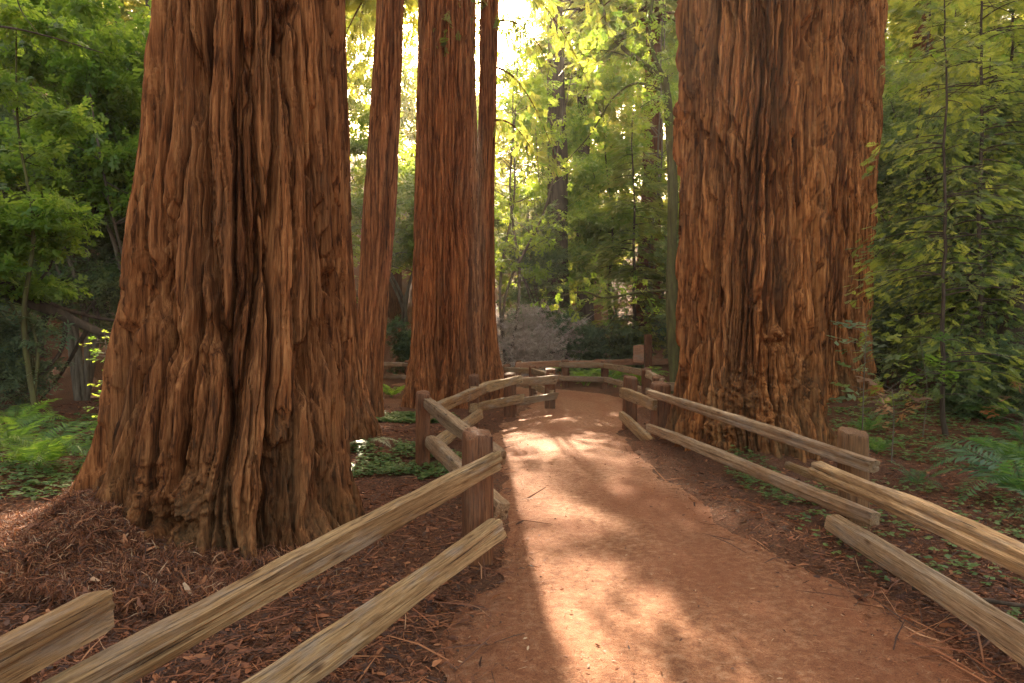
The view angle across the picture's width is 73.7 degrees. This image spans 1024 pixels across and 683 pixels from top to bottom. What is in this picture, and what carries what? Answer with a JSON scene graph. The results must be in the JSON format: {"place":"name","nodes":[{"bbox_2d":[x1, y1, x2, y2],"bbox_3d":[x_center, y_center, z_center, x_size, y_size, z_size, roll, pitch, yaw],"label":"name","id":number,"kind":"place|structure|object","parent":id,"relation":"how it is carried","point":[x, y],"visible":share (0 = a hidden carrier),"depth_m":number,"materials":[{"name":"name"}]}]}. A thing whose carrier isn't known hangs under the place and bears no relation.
{"place":"outdoors","nodes":[
{"label":"outdoors","id":0,"kind":"place"},
{"bbox_2d":[0,0,103,53],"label":"bare branch","id":1,"kind":"object","parent":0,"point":[8,27],"visible":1,"depth_m":6.10,"materials":[{"name":"brown plant"}]},
{"bbox_2d":[0,81,1023,682],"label":"forest floor","id":2,"kind":"structure","parent":0,"point":[64,397],"depth_m":6.04,"materials":[{"name":"soil"}]},
{"bbox_2d":[0,105,15,123],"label":"bay tree","id":3,"kind":"object","parent":2,"relation":"on","point":[1,108],"visible":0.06,"depth_m":17.70,"materials":[{"name":"green plant"}]},
{"bbox_2d":[0,0,66,125],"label":"bay tree","id":4,"kind":"object","parent":2,"relation":"on","point":[22,78],"visible":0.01,"depth_m":22.19,"materials":[{"name":"green plant"}]},
{"bbox_2d":[0,411,67,445],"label":"fern","id":5,"kind":"object","parent":2,"relation":"on","point":[23,430],"visible":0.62,"depth_m":8.48,"materials":[{"name":"green plant"}]},
{"bbox_2d":[0,398,70,429],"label":"fern","id":6,"kind":"object","parent":2,"relation":"on","point":[23,411],"visible":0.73,"depth_m":10.32,"materials":[{"name":"green plant"}]},
{"bbox_2d":[0,283,76,418],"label":"shrub","id":7,"kind":"object","parent":2,"relation":"on","point":[13,377],"visible":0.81,"depth_m":11.15,"materials":[{"name":"green plant"}]},
{"bbox_2d":[0,84,93,357],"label":"bay tree","id":8,"kind":"object","parent":2,"relation":"on","point":[6,194],"depth_m":17.52,"materials":[{"name":"green plant"}]},
{"bbox_2d":[0,421,95,468],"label":"fern","id":9,"kind":"object","parent":2,"relation":"on","point":[55,447],"visible":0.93,"depth_m":7.14,"materials":[{"name":"green plant"}]},
{"bbox_2d":[0,413,97,499],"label":"clover patch","id":10,"kind":"object","parent":2,"relation":"on","point":[24,465],"visible":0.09,"depth_m":7.07,"materials":[{"name":"green plant"}]},
{"bbox_2d":[0,0,108,414],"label":"broadleaf tree","id":11,"kind":"object","parent":2,"relation":"on","point":[26,232],"visible":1,"depth_m":10.85,"materials":[{"name":"green plant"}]},
{"bbox_2d":[0,239,114,399],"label":"fallen limb","id":12,"kind":"object","parent":2,"relation":"on","point":[51,308],"visible":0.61,"depth_m":11.66,"materials":[{"name":"brown wood"}]},
{"bbox_2d":[0,9,140,400],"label":"bay tree","id":13,"kind":"object","parent":2,"relation":"on","point":[105,269],"visible":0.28,"depth_m":14.86,"materials":[{"name":"green plant"}]},
{"bbox_2d":[0,0,148,218],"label":"broadleaf tree","id":14,"kind":"object","parent":2,"relation":"on","point":[140,66],"visible":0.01,"depth_m":15.71,"materials":[{"name":"green plant"}]},
{"bbox_2d":[0,0,151,272],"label":"broadleaf tree","id":15,"kind":"object","parent":2,"relation":"on","point":[99,79],"visible":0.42,"depth_m":13.80,"materials":[{"name":"green plant"}]},
{"bbox_2d":[32,178,124,348],"bbox_3d":[-9.995,-1.558,16.895,4.338,6.315,3.817,0,0,-22],"label":"bay tree","id":16,"kind":"object","parent":2,"relation":"on","point":[107,242],"visible":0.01,"depth_m":16.61,"materials":[{"name":"green plant"}]},
{"bbox_2d":[84,421,97,428],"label":"fern","id":17,"kind":"object","parent":2,"relation":"on","point":[95,424],"visible":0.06,"depth_m":9.04,"materials":[{"name":"green plant"}]},
{"bbox_2d":[83,328,111,417],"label":"sapling","id":18,"kind":"object","parent":2,"relation":"on","point":[108,337],"visible":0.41,"depth_m":6.55,"materials":[{"name":"green plant"}]},
{"bbox_2d":[67,4,148,41],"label":"broadleaf tree","id":19,"kind":"object","parent":2,"relation":"on","point":[98,22],"visible":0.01,"depth_m":22.05,"materials":[{"name":"green plant"}]},
{"bbox_2d":[69,0,364,567],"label":"redwood tree","id":20,"kind":"object","parent":2,"relation":"on","point":[225,415],"visible":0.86,"depth_m":4.80,"materials":[{"name":"brown plant"}]},
{"bbox_2d":[0,482,440,621],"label":"litter heap","id":21,"kind":"object","parent":2,"relation":"on","point":[29,536],"visible":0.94,"depth_m":4.15,"materials":[{"name":"brown plant"}]},
{"bbox_2d":[0,364,558,682],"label":"split rail fence","id":22,"kind":"object","parent":2,"relation":"on","point":[28,650],"visible":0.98,"depth_m":2.93,"materials":[{"name":"brown wood"}]},
{"bbox_2d":[350,156,360,302],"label":"young conifer","id":23,"kind":"object","parent":2,"relation":"on","point":[355,242],"visible":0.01,"depth_m":25.60,"materials":[{"name":"green plant"}]},
{"bbox_2d":[339,0,382,444],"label":"redwood tree","id":24,"kind":"object","parent":2,"relation":"on","point":[365,425],"visible":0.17,"depth_m":8.93,"materials":[{"name":"brown plant"}]},
{"bbox_2d":[350,436,394,447],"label":"dry fern","id":25,"kind":"object","parent":2,"relation":"on","point":[356,441],"visible":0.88,"depth_m":8.18,"materials":[{"name":"white plant"}]},
{"bbox_2d":[357,0,403,417],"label":"redwood tree","id":26,"kind":"object","parent":2,"relation":"on","point":[379,213],"visible":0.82,"depth_m":12.26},
{"bbox_2d":[383,384,404,395],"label":"fern","id":27,"kind":"object","parent":2,"relation":"on","point":[389,391],"visible":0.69,"depth_m":16.94,"materials":[{"name":"green plant"}]},
{"bbox_2d":[383,360,408,384],"bbox_3d":[-3.229,1.069,20.974,5.392,1.014,0.359,0,0,22],"label":"split rail fence","id":28,"kind":"object","parent":2,"relation":"on","point":[397,376],"visible":0.21,"depth_m":21.04,"materials":[{"name":"brown wood"}]},
{"bbox_2d":[386,313,410,374],"bbox_3d":[-3.520,0.281,24.436,2.273,2.678,2.662,0,0,24],"label":"shrub","id":29,"kind":"object","parent":2,"relation":"on","point":[401,348],"visible":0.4,"depth_m":24.00,"materials":[{"name":"green plant"}]},
{"bbox_2d":[350,438,461,479],"bbox_3d":[-1.329,1.334,7.959,1.608,0.246,1.754,0,0,0],"label":"clover patch","id":30,"kind":"object","parent":2,"relation":"on","point":[391,467],"visible":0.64,"depth_m":7.72,"materials":[{"name":"green plant"}]},
{"bbox_2d":[345,0,477,318],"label":"tall redwood","id":31,"kind":"object","parent":2,"relation":"on","point":[394,308],"visible":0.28,"depth_m":38.40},
{"bbox_2d":[349,96,477,361],"bbox_3d":[-4.950,-4.447,29.730,7.206,11.504,6.788,0,0,-29],"label":"broadleaf tree","id":32,"kind":"object","parent":2,"relation":"on","point":[403,245],"visible":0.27,"depth_m":28.84,"materials":[{"name":"green plant"}]},
{"bbox_2d":[376,411,459,422],"bbox_3d":[-1.893,1.384,12.611,1.897,0.149,1.672,0,0,0],"label":"clover patch","id":33,"kind":"object","parent":2,"relation":"on","point":[405,416],"visible":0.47,"depth_m":12.23,"materials":[{"name":"green plant"}]},
{"bbox_2d":[403,125,513,290],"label":"young conifer","id":34,"kind":"object","parent":2,"relation":"on","point":[497,277],"visible":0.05,"depth_m":42.07,"materials":[{"name":"green plant"}]},
{"bbox_2d":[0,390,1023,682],"bbox_3d":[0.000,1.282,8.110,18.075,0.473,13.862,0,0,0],"label":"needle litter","id":35,"kind":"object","parent":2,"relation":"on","point":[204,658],"visible":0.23,"depth_m":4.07,"materials":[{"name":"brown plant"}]},
{"bbox_2d":[1,408,1023,682],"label":"fallen twigs","id":36,"kind":"object","parent":2,"relation":"on","point":[981,646],"depth_m":3.67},
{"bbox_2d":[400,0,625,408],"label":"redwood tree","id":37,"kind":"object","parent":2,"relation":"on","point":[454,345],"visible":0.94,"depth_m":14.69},
{"bbox_2d":[496,287,565,373],"bbox_3d":[0.756,-0.154,26.522,3.182,3.750,3.726,0,0,-7],"label":"shrub","id":38,"kind":"object","parent":2,"relation":"on","point":[520,312],"visible":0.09,"depth_m":25.67,"materials":[{"name":"green plant"}]},
{"bbox_2d":[495,34,573,312],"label":"young conifer","id":39,"kind":"object","parent":2,"relation":"on","point":[507,272],"visible":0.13,"depth_m":43.98,"materials":[{"name":"green plant"}]},
{"bbox_2d":[494,185,587,357],"bbox_3d":[0.673,-2.218,26.595,3.356,7.521,4.603,0,1,44],"label":"bay tree","id":40,"kind":"object","parent":2,"relation":"on","point":[553,256],"visible":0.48,"depth_m":26.64,"materials":[{"name":"green plant"}]},
{"bbox_2d":[476,0,608,363],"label":"broadleaf tree","id":41,"kind":"object","parent":2,"relation":"on","point":[516,100],"visible":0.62,"depth_m":23.80,"materials":[{"name":"green plant"}]},
{"bbox_2d":[63,0,1023,309],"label":"distant woodland","id":42,"kind":"object","parent":2,"relation":"on","point":[357,74],"visible":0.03,"depth_m":53.57,"materials":[{"name":"green plant"}]},
{"bbox_2d":[496,299,596,375],"bbox_3d":[0.896,0.109,23.876,5.568,3.136,5.077,0,1,-44],"label":"bare shrub","id":43,"kind":"object","parent":2,"relation":"on","point":[525,348],"visible":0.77,"depth_m":23.26,"materials":[{"name":"grey plant"}]},
{"bbox_2d":[494,54,602,360],"bbox_3d":[2.141,-6.696,34.265,4.688,16.963,7.037,0,1,42],"label":"broadleaf tree","id":44,"kind":"object","parent":2,"relation":"on","point":[586,106],"visible":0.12,"depth_m":33.64,"materials":[{"name":"green plant"}]},
{"bbox_2d":[507,61,589,277],"bbox_3d":[1.975,-6.090,33.072,3.907,15.751,5.864,0,0,14],"label":"broadleaf tree","id":45,"kind":"object","parent":2,"relation":"on","point":[569,145],"visible":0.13,"depth_m":32.70,"materials":[{"name":"green plant"}]},
{"bbox_2d":[521,50,590,302],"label":"young conifer","id":46,"kind":"object","parent":2,"relation":"on","point":[571,186],"visible":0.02,"depth_m":48.59,"materials":[{"name":"green plant"}]},
{"bbox_2d":[546,0,571,370],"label":"tall redwood","id":47,"kind":"object","parent":2,"relation":"on","point":[559,188],"visible":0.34,"depth_m":30.66,"materials":[{"name":"brown plant"}]},
{"bbox_2d":[548,367,600,384],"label":"fern","id":48,"kind":"object","parent":2,"relation":"on","point":[582,373],"visible":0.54,"depth_m":20.63,"materials":[{"name":"green plant"}]},
{"bbox_2d":[517,0,643,334],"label":"tall redwood","id":49,"kind":"object","parent":2,"relation":"on","point":[587,306],"visible":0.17,"depth_m":46.58,"materials":[{"name":"green plant"}]},
{"bbox_2d":[548,307,630,371],"bbox_3d":[2.670,0.156,24.711,2.500,2.946,2.928,0,0,37],"label":"shrub","id":50,"kind":"object","parent":2,"relation":"on","point":[592,343],"visible":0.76,"depth_m":24.29,"materials":[{"name":"green plant"}]},
{"bbox_2d":[514,358,668,381],"bbox_3d":[4.550,1.012,23.440,10.034,0.984,0.458,0,0,-25],"label":"timber railing","id":51,"kind":"object","parent":2,"relation":"on","point":[555,363],"visible":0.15,"depth_m":22.30,"materials":[{"name":"brown wood"}]},
{"bbox_2d":[530,0,679,393],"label":"mossy tree","id":52,"kind":"object","parent":2,"relation":"on","point":[671,291],"visible":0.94,"depth_m":17.50,"materials":[{"name":"green plant"}]},
{"bbox_2d":[561,59,652,340],"bbox_3d":[4.048,-4.982,31.022,4.295,13.327,6.770,0,0,-8],"label":"broadleaf tree","id":53,"kind":"object","parent":2,"relation":"on","point":[591,228],"visible":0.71,"depth_m":29.77,"materials":[{"name":"green plant"}]},
{"bbox_2d":[586,368,640,385],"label":"fern","id":54,"kind":"object","parent":2,"relation":"on","point":[614,376],"visible":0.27,"depth_m":21.17,"materials":[{"name":"green plant"}]},
{"bbox_2d":[558,359,674,395],"bbox_3d":[2.843,1.067,15.931,2.382,1.018,9.181,0,0,-19],"label":"split rail fence","id":55,"kind":"object","parent":2,"relation":"on","point":[648,376],"visible":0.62,"depth_m":19.57,"materials":[{"name":"brown wood"}]},
{"bbox_2d":[569,0,678,335],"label":"tall redwood","id":56,"kind":"object","parent":2,"relation":"on","point":[630,8],"visible":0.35,"depth_m":37.57,"materials":[{"name":"green plant"}]},
{"bbox_2d":[570,102,679,354],"bbox_3d":[4.859,-4.048,26.936,5.063,11.168,5.209,0,0,-11],"label":"young conifer","id":57,"kind":"object","parent":2,"relation":"on","point":[608,250],"visible":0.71,"depth_m":27.08,"materials":[{"name":"green plant"}]},
{"bbox_2d":[597,321,656,370],"bbox_3d":[4.384,0.438,25.906,3.256,2.375,2.453,0,0,-38],"label":"shrub","id":58,"kind":"object","parent":2,"relation":"on","point":[621,346],"visible":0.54,"depth_m":25.40,"materials":[{"name":"green plant"}]},
{"bbox_2d":[613,366,667,386],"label":"fern","id":59,"kind":"object","parent":2,"relation":"on","point":[638,377],"visible":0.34,"depth_m":20.70,"materials":[{"name":"green plant"}]},
{"bbox_2d":[633,334,651,369],"bbox_3d":[4.389,0.552,23.004,0.669,1.589,0.250,0,0,0],"label":"trail marker","id":60,"kind":"object","parent":2,"relation":"on","point":[642,353],"visible":0.84,"depth_m":22.91,"materials":[{"name":"brown wood"}]},
{"bbox_2d":[619,0,679,347],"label":"broadleaf tree","id":61,"kind":"object","parent":2,"relation":"on","point":[675,77],"visible":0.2,"depth_m":32.53,"materials":[{"name":"green plant"}]},
{"bbox_2d":[639,300,667,358],"bbox_3d":[6.388,-0.226,25.902,2.662,2.678,2.273,0,0,-22],"label":"shrub","id":62,"kind":"object","parent":2,"relation":"on","point":[660,329],"visible":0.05,"depth_m":25.77,"materials":[{"name":"green plant"}]},
{"bbox_2d":[650,222,678,322],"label":"bay tree","id":63,"kind":"object","parent":2,"relation":"on","point":[662,316],"visible":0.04,"depth_m":21.70,"materials":[{"name":"green plant"}]},
{"bbox_2d":[670,85,678,223],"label":"broadleaf tree","id":64,"kind":"object","parent":2,"relation":"on","point":[674,99],"visible":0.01,"depth_m":25.72,"materials":[{"name":"green plant"}]},
{"bbox_2d":[393,383,1016,682],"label":"footpath","id":65,"kind":"structure","parent":2,"relation":"on","point":[610,519],"depth_m":4.04,"materials":[{"name":"brown soil"}]},
{"bbox_2d":[663,0,844,462],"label":"redwood tree","id":66,"kind":"object","parent":2,"relation":"on","point":[760,95],"visible":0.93,"depth_m":8.16,"materials":[{"name":"brown plant"}]},
{"bbox_2d":[724,445,817,514],"bbox_3d":[2.586,1.346,6.985,0.640,0.249,2.362,0,0,0],"label":"clover patch","id":67,"kind":"object","parent":2,"relation":"on","point":[774,491],"visible":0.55,"depth_m":6.90,"materials":[{"name":"green plant"}]},
{"bbox_2d":[619,375,1023,666],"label":"split rail fence","id":68,"kind":"object","parent":2,"relation":"on","point":[853,485],"visible":0.96,"depth_m":4.68,"materials":[{"name":"brown wood"}]},
{"bbox_2d":[822,0,887,402],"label":"redwood tree","id":69,"kind":"object","parent":2,"relation":"on","point":[853,200],"visible":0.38,"depth_m":12.89,"materials":[{"name":"brown plant"}]},
{"bbox_2d":[836,409,891,431],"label":"fern","id":70,"kind":"object","parent":2,"relation":"on","point":[869,422],"visible":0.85,"depth_m":10.21,"materials":[{"name":"green plant"}]},
{"bbox_2d":[827,318,908,429],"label":"sapling","id":71,"kind":"object","parent":2,"relation":"on","point":[866,350],"visible":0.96,"depth_m":7.68,"materials":[{"name":"green plant"}]},
{"bbox_2d":[869,436,915,453],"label":"fern","id":72,"kind":"object","parent":2,"relation":"on","point":[884,445],"visible":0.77,"depth_m":8.55,"materials":[{"name":"green plant"}]},
{"bbox_2d":[856,376,931,461],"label":"sapling","id":73,"kind":"object","parent":2,"relation":"on","point":[886,407],"visible":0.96,"depth_m":7.92,"materials":[{"name":"green plant"}]},
{"bbox_2d":[778,478,1023,622],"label":"clover patch","id":74,"kind":"object","parent":2,"relation":"on","point":[971,565],"visible":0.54,"depth_m":5.20,"materials":[{"name":"green plant"}]},
{"bbox_2d":[873,0,943,284],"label":"tall redwood","id":75,"kind":"object","parent":2,"relation":"on","point":[890,2],"visible":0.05,"depth_m":29.56,"materials":[{"name":"green plant"}]},
{"bbox_2d":[871,270,952,390],"bbox_3d":[8.710,-0.146,15.942,2.728,3.214,3.194,0,0,12],"label":"shrub","id":76,"kind":"object","parent":2,"relation":"on","point":[889,310],"visible":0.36,"depth_m":15.38,"materials":[{"name":"green plant"}]},
{"bbox_2d":[887,460,941,487],"bbox_3d":[4.154,1.363,7.043,0.524,0.255,0.516,0,0,0],"label":"fern","id":77,"kind":"object","parent":2,"relation":"on","point":[923,475],"visible":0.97,"depth_m":7.04,"materials":[{"name":"green plant"}]},
{"bbox_2d":[903,0,933,239],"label":"tall redwood","id":78,"kind":"object","parent":2,"relation":"on","point":[914,45],"visible":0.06,"depth_m":37.63,"materials":[{"name":"green plant"}]},
{"bbox_2d":[827,393,1023,477],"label":"clover patch","id":79,"kind":"object","parent":2,"relation":"on","point":[972,431],"visible":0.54,"depth_m":10.32,"materials":[{"name":"green plant"}]},
{"bbox_2d":[895,331,959,436],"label":"sapling","id":80,"kind":"object","parent":2,"relation":"on","point":[936,359],"visible":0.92,"depth_m":9.67,"materials":[{"name":"green plant"}]},
{"bbox_2d":[845,0,1023,436],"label":"young conifer","id":81,"kind":"object","parent":2,"relation":"on","point":[954,57],"visible":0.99,"depth_m":9.90,"materials":[{"name":"green plant"}]},
{"bbox_2d":[873,0,1010,317],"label":"young conifer","id":82,"kind":"object","parent":2,"relation":"on","point":[900,9],"visible":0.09,"depth_m":20.11,"materials":[{"name":"green plant"}]},
{"bbox_2d":[867,0,1023,391],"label":"young conifer","id":83,"kind":"object","parent":2,"relation":"on","point":[979,321],"visible":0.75,"depth_m":12.93,"materials":[{"name":"green plant"}]},
{"bbox_2d":[872,0,1023,373],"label":"young conifer","id":84,"kind":"object","parent":2,"relation":"on","point":[997,53],"visible":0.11,"depth_m":15.30,"materials":[{"name":"green plant"}]},
{"bbox_2d":[874,42,1021,376],"bbox_3d":[9.988,-3.370,17.575,5.524,9.025,4.027,0,0,40],"label":"bay tree","id":85,"kind":"object","parent":2,"relation":"on","point":[911,79],"visible":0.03,"depth_m":17.07,"materials":[{"name":"green plant"}]},
{"bbox_2d":[874,54,1023,387],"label":"bay tree","id":86,"kind":"object","parent":2,"relation":"on","point":[909,130],"visible":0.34,"depth_m":15.17,"materials":[{"name":"green plant"}]},
{"bbox_2d":[883,0,1023,176],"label":"broadleaf tree","id":87,"kind":"object","parent":2,"relation":"on","point":[955,10],"visible":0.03,"depth_m":22.77,"materials":[{"name":"green plant"}]},
{"bbox_2d":[912,327,1023,419],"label":"shrub","id":88,"kind":"object","parent":2,"relation":"on","point":[992,382],"visible":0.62,"depth_m":11.09,"materials":[{"name":"green plant"}]},
{"bbox_2d":[924,443,1023,503],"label":"fern","id":89,"kind":"object","parent":2,"relation":"on","point":[1007,478],"visible":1,"depth_m":6.43,"materials":[{"name":"green plant"}]},
{"bbox_2d":[927,434,1023,465],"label":"fern","id":90,"kind":"object","parent":2,"relation":"on","point":[1009,448],"visible":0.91,"depth_m":7.83,"materials":[{"name":"green plant"}]},
{"bbox_2d":[954,397,1023,420],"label":"fern","id":91,"kind":"object","parent":2,"relation":"on","point":[975,408],"visible":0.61,"depth_m":10.73,"materials":[{"name":"green plant"}]},
{"bbox_2d":[968,1,1023,215],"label":"young conifer","id":92,"kind":"object","parent":2,"relation":"on","point":[994,58],"visible":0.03,"depth_m":25.98,"materials":[{"name":"green plant"}]},
{"bbox_2d":[976,423,1022,442],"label":"fern","id":93,"kind":"object","parent":2,"relation":"on","point":[1019,436],"visible":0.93,"depth_m":9.13,"materials":[{"name":"green plant"}]},
{"bbox_2d":[980,381,1023,440],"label":"sapling","id":94,"kind":"object","parent":2,"relation":"on","point":[986,411],"visible":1,"depth_m":7.49,"materials":[{"name":"green plant"}]},
{"bbox_2d":[990,252,1023,406],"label":"dark tree","id":95,"kind":"object","parent":2,"relation":"on","point":[1014,330],"visible":0.04,"depth_m":12.45,"materials":[{"name":"green plant"}]},
{"bbox_2d":[990,54,1023,239],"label":"young conifer","id":96,"kind":"object","parent":2,"relation":"on","point":[1022,59],"visible":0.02,"depth_m":19.54,"materials":[{"name":"green plant"}]},
{"bbox_2d":[995,486,1023,522],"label":"fern","id":97,"kind":"object","parent":2,"relation":"on","point":[1011,514],"visible":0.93,"depth_m":5.52,"materials":[{"name":"green plant"}]},
{"bbox_2d":[103,0,1011,197],"label":"sky","id":98,"kind":"structure","parent":0,"point":[510,5],"materials":[{"name":"white"}]}
]}

